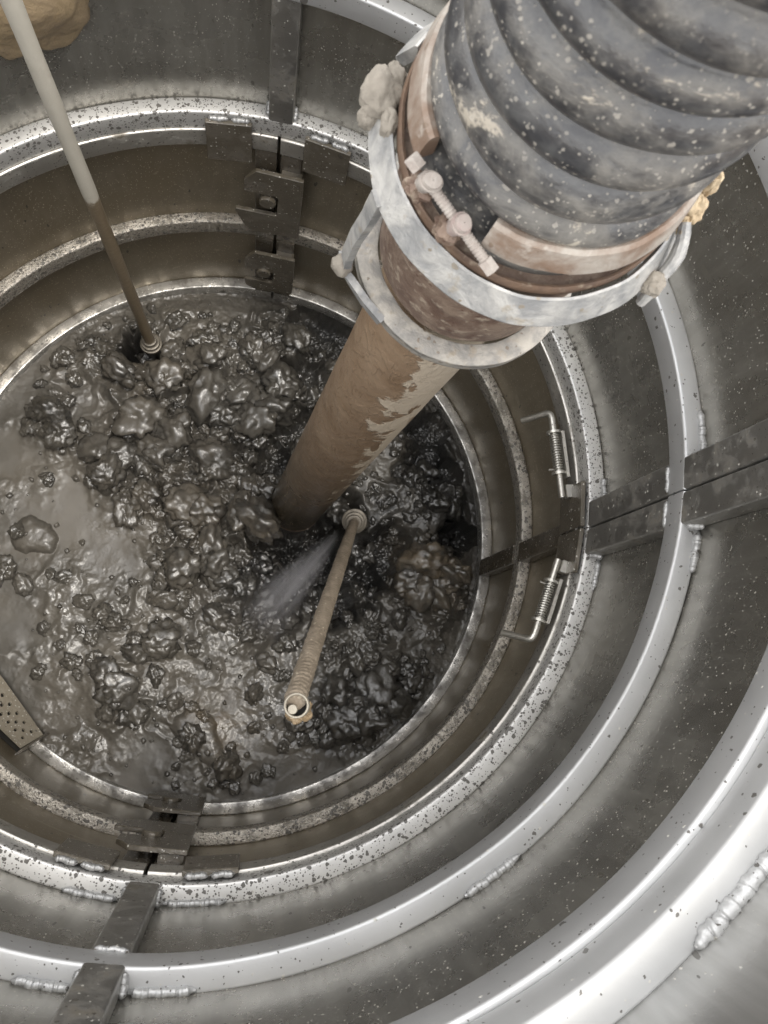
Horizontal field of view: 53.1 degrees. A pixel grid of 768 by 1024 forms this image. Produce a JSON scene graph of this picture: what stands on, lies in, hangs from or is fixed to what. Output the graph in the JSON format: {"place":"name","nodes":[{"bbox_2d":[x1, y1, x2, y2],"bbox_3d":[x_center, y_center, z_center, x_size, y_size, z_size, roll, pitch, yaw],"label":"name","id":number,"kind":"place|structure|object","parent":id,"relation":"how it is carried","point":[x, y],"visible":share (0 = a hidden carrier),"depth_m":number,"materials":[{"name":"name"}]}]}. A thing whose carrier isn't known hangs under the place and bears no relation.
{"place":"outdoors","nodes":[
{"label":"outdoors","id":0,"kind":"place"},
{"bbox_2d":[274,137,280,253],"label":"ground","id":1,"kind":"structure","parent":0,"point":[277,199],"depth_m":1.49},
{"bbox_2d":[0,127,279,874],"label":"shaft lining half","id":2,"kind":"object","parent":1,"relation":"on","point":[171,198],"visible":0.63,"depth_m":1.54,"materials":[{"name":"metal"}]},
{"bbox_2d":[0,292,476,800],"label":"mud","id":3,"kind":"structure","parent":1,"relation":"on","point":[164,575],"depth_m":1.75,"materials":[{"name":"grey soil"}]},
{"bbox_2d":[0,675,49,754],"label":"perforated plate","id":4,"kind":"object","parent":3,"relation":"on","point":[20,732],"visible":0.98,"depth_m":1.58,"materials":[{"name":"brown metal"}]},
{"bbox_2d":[0,0,162,354],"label":"flushing lance","id":5,"kind":"object","parent":3,"relation":"on","point":[17,16],"visible":1,"depth_m":1.11},
{"bbox_2d":[284,508,366,724],"bbox_3d":[-0.075,0.117,1.335,0.064,0.938,0.460,24,76,-4],"label":"spray lance","id":6,"kind":"object","parent":3,"relation":"on","point":[298,704],"visible":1,"depth_m":1.04},
{"bbox_2d":[271,93,623,531],"bbox_3d":[-0.038,-0.123,1.144,0.241,1.413,0.207,24,76,-4],"label":"suction pipe","id":7,"kind":"object","parent":3,"relation":"on","point":[415,341],"visible":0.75,"depth_m":0.73,"materials":[{"name":"metal"}]},
{"bbox_2d":[368,0,767,326],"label":"suction hose","id":8,"kind":"object","parent":7,"relation":"attached to","point":[562,137],"visible":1,"depth_m":0.36,"materials":[{"name":"rubber"}]},
{"bbox_2d":[357,60,407,137],"bbox_3d":[-0.002,-0.245,0.463,0.027,0.038,0.048,13,78,-7],"label":"clay clump","id":9,"kind":"object","parent":8,"relation":"attached to","point":[381,88],"visible":1,"depth_m":0.45,"materials":[{"name":"beige soil"}]},
{"bbox_2d":[639,270,665,297],"bbox_3d":[0.172,-0.146,0.493,0.016,0.015,0.017,24,76,-4],"label":"clay clump","id":10,"kind":"object","parent":8,"relation":"attached to","point":[654,285],"visible":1,"depth_m":0.49,"materials":[{"name":"beige soil"}]},
{"bbox_2d":[676,172,723,234],"bbox_3d":[0.193,-0.192,0.477,0.016,0.044,0.030,24,76,-4],"label":"clay clump","id":11,"kind":"object","parent":8,"relation":"attached to","point":[694,215],"visible":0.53,"depth_m":0.47,"materials":[{"name":"beige soil"}]},
{"bbox_2d":[114,137,578,876],"bbox_3d":[-0.062,0.058,1.685,0.709,0.914,1.263,9,78,-8],"label":"shaft lining half","id":12,"kind":"object","parent":1,"relation":"on","point":[510,429],"visible":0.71,"depth_m":1.55,"materials":[{"name":"metal"}]},
{"bbox_2d":[0,0,767,1023],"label":"shaft lining","id":13,"kind":"object","parent":12,"relation":"on","point":[564,814],"visible":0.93,"depth_m":0.95,"materials":[{"name":"metal"}]},
{"bbox_2d":[0,0,89,59],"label":"clay patch","id":14,"kind":"object","parent":13,"relation":"attached to","point":[56,24],"visible":0.72,"depth_m":1.05,"materials":[{"name":"beige soil"}]},
{"bbox_2d":[469,729,767,1023],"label":"shaft lining","id":15,"kind":"object","parent":13,"relation":"on","point":[683,939],"visible":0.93,"depth_m":0.55,"materials":[{"name":"metal"}]}
]}

